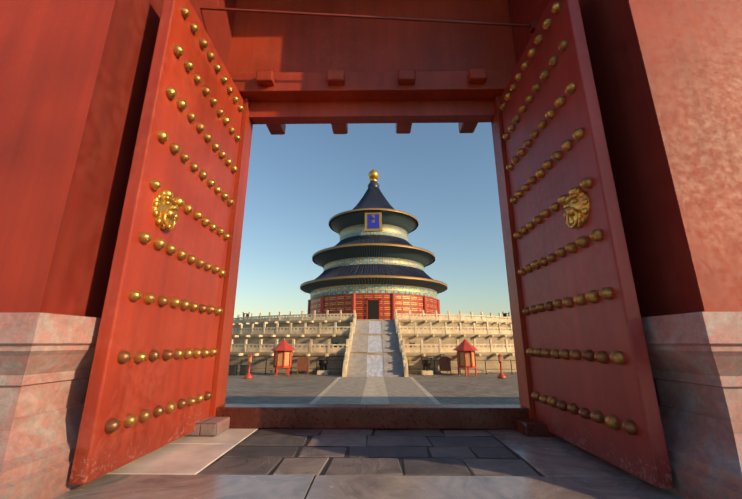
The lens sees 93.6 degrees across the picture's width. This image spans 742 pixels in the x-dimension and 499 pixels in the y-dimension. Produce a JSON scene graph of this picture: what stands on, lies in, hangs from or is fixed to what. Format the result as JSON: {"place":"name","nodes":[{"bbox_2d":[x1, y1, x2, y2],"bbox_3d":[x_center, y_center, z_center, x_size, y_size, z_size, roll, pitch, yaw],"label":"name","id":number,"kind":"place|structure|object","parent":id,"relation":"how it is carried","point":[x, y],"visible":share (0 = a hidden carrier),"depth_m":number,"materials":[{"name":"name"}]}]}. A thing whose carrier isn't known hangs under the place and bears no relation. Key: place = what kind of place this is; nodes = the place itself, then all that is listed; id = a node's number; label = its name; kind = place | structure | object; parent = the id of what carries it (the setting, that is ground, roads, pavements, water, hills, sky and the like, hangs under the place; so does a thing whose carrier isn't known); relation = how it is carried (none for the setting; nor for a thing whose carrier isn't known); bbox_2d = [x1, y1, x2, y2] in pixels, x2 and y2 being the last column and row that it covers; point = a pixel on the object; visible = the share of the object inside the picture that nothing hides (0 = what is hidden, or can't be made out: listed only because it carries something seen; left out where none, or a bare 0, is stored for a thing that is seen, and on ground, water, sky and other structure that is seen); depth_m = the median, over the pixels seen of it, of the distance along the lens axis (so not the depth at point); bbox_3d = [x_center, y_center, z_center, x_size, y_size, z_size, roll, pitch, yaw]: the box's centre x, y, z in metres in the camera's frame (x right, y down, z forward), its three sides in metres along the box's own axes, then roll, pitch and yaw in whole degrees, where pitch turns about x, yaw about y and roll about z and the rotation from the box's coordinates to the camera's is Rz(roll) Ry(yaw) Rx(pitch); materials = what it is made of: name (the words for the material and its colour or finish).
{"place":"outdoors","nodes":[
{"label":"outdoors","id":0,"kind":"place"},
{"bbox_2d":[52,428,682,498],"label":"gate floor","id":1,"kind":"structure","parent":0,"point":[234,463],"depth_m":2.71,"materials":[{"name":"stone"}]},
{"bbox_2d":[185,417,555,436],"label":"door pivot stones","id":2,"kind":"object","parent":1,"relation":"on","point":[212,426],"visible":0.54,"depth_m":3.67,"materials":[{"name":"stone"}]},
{"bbox_2d":[0,312,741,498],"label":"wall base","id":3,"kind":"object","parent":1,"relation":"on","point":[46,359],"visible":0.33,"depth_m":2.21,"materials":[{"name":"stone"}]},
{"bbox_2d":[0,0,741,317],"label":"gate walls","id":4,"kind":"structure","parent":3,"relation":"on","point":[74,75],"depth_m":2.77,"materials":[{"name":"paint"}]},
{"bbox_2d":[200,0,539,428],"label":"door frame","id":5,"kind":"object","parent":4,"relation":"attached to","point":[339,66],"visible":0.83,"depth_m":5.11,"materials":[{"name":"paint"}]},
{"bbox_2d":[69,0,243,484],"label":"door","id":6,"kind":"structure","parent":5,"relation":"attached to","point":[149,388],"depth_m":3.20,"materials":[{"name":"paint"}]},
{"bbox_2d":[500,0,673,487],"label":"door","id":7,"kind":"structure","parent":5,"relation":"attached to","point":[594,392],"depth_m":3.14,"materials":[{"name":"paint"}]},
{"bbox_2d":[225,371,519,404],"bbox_3d":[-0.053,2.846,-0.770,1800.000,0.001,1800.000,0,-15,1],"label":"ground","id":8,"kind":"structure","parent":0,"point":[304,388],"depth_m":23.80,"materials":[{"name":"grey stone"}]},
{"bbox_2d":[229,365,237,375],"bbox_3d":[-12.991,11.377,32.844,0.660,0.920,0.660,0,-15,1],"label":"bin","id":9,"kind":"object","parent":8,"relation":"on","point":[233,369],"visible":1,"depth_m":32.60,"materials":[{"name":"grey"}]},
{"bbox_2d":[240,365,248,374],"bbox_3d":[-11.989,11.399,32.927,0.660,0.920,0.660,0,-15,1],"label":"bin","id":10,"kind":"object","parent":8,"relation":"on","point":[243,369],"visible":0.94,"depth_m":32.68,"materials":[{"name":"grey"}]},
{"bbox_2d":[244,353,252,378],"bbox_3d":[-10.530,10.067,30.158,0.720,2.060,0.720,0,-15,1],"label":"lamp post","id":11,"kind":"object","parent":8,"relation":"on","point":[248,375],"visible":1,"depth_m":30.02,"materials":[{"name":"red metal"}]},
{"bbox_2d":[271,338,294,375],"bbox_3d":[-8.390,10.189,33.202,2.217,3.400,2.217,0,-15,1],"label":"lantern","id":12,"kind":"object","parent":8,"relation":"on","point":[283,349],"visible":1,"depth_m":32.62,"materials":[{"name":"red wood"}]},
{"bbox_2d":[238,359,342,373],"bbox_3d":[-14.216,11.639,34.654,22.940,1.350,0.240,0,-15,1],"label":"fence","id":13,"kind":"object","parent":8,"relation":"on","point":[291,367],"visible":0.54,"depth_m":34.52,"materials":[{"name":"grey metal"}]},
{"bbox_2d":[296,356,308,374],"bbox_3d":[-6.580,11.199,33.631,1.120,1.670,0.500,0,-15,1],"label":"info board","id":14,"kind":"object","parent":8,"relation":"on","point":[302,363],"visible":1,"depth_m":33.63,"materials":[{"name":"brown wood"}]},
{"bbox_2d":[317,357,328,374],"bbox_3d":[-4.629,11.243,33.696,1.000,1.620,1.000,0,-15,1],"label":"cauldron","id":15,"kind":"object","parent":8,"relation":"on","point":[322,364],"visible":1,"depth_m":33.40,"materials":[{"name":"brown metal"}]},
{"bbox_2d":[228,310,516,376],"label":"terrace","id":16,"kind":"structure","parent":8,"relation":"on","point":[373,348],"depth_m":40.70,"materials":[{"name":"stone"}]},
{"bbox_2d":[300,169,447,318],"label":"hall of prayer","id":17,"kind":"structure","parent":16,"relation":"on","point":[373,262],"depth_m":72.26,"materials":[{"name":"tile"}]},
{"bbox_2d":[421,357,432,374],"bbox_3d":[5.370,11.208,33.566,1.000,1.620,1.000,0,-15,1],"label":"cauldron","id":18,"kind":"object","parent":8,"relation":"on","point":[426,363],"visible":1,"depth_m":33.26,"materials":[{"name":"brown metal"}]},
{"bbox_2d":[439,357,451,374],"bbox_3d":[7.118,11.152,33.454,1.120,1.670,0.500,0,-15,1],"label":"info board","id":19,"kind":"object","parent":8,"relation":"on","point":[444,363],"visible":1,"depth_m":33.45,"materials":[{"name":"brown wood"}]},
{"bbox_2d":[408,359,515,373],"bbox_3d":[15.081,11.538,34.275,22.940,1.350,0.240,0,-15,1],"label":"fence","id":20,"kind":"object","parent":8,"relation":"on","point":[476,360],"visible":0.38,"depth_m":34.42,"materials":[{"name":"grey metal"}]},
{"bbox_2d":[454,338,478,375],"bbox_3d":[9.009,10.129,32.977,2.217,3.400,2.217,0,-15,1],"label":"lantern","id":21,"kind":"object","parent":8,"relation":"on","point":[465,349],"visible":1,"depth_m":32.41,"materials":[{"name":"red wood"}]},
{"bbox_2d":[498,354,505,378],"bbox_3d":[11.274,10.095,30.263,0.720,2.060,0.720,0,-15,1],"label":"lamp post","id":22,"kind":"object","parent":8,"relation":"on","point":[501,375],"visible":1,"depth_m":30.14,"materials":[{"name":"red metal"}]},
{"bbox_2d":[234,122,510,319],"label":"sky","id":23,"kind":"structure","parent":0,"point":[444,177],"materials":[{"name":"blue"}]},
{"bbox_2d":[309,377,440,403],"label":"walkway","id":24,"kind":"structure","parent":0,"point":[375,390],"depth_m":21.38,"materials":[{"name":"stone"}]}
]}

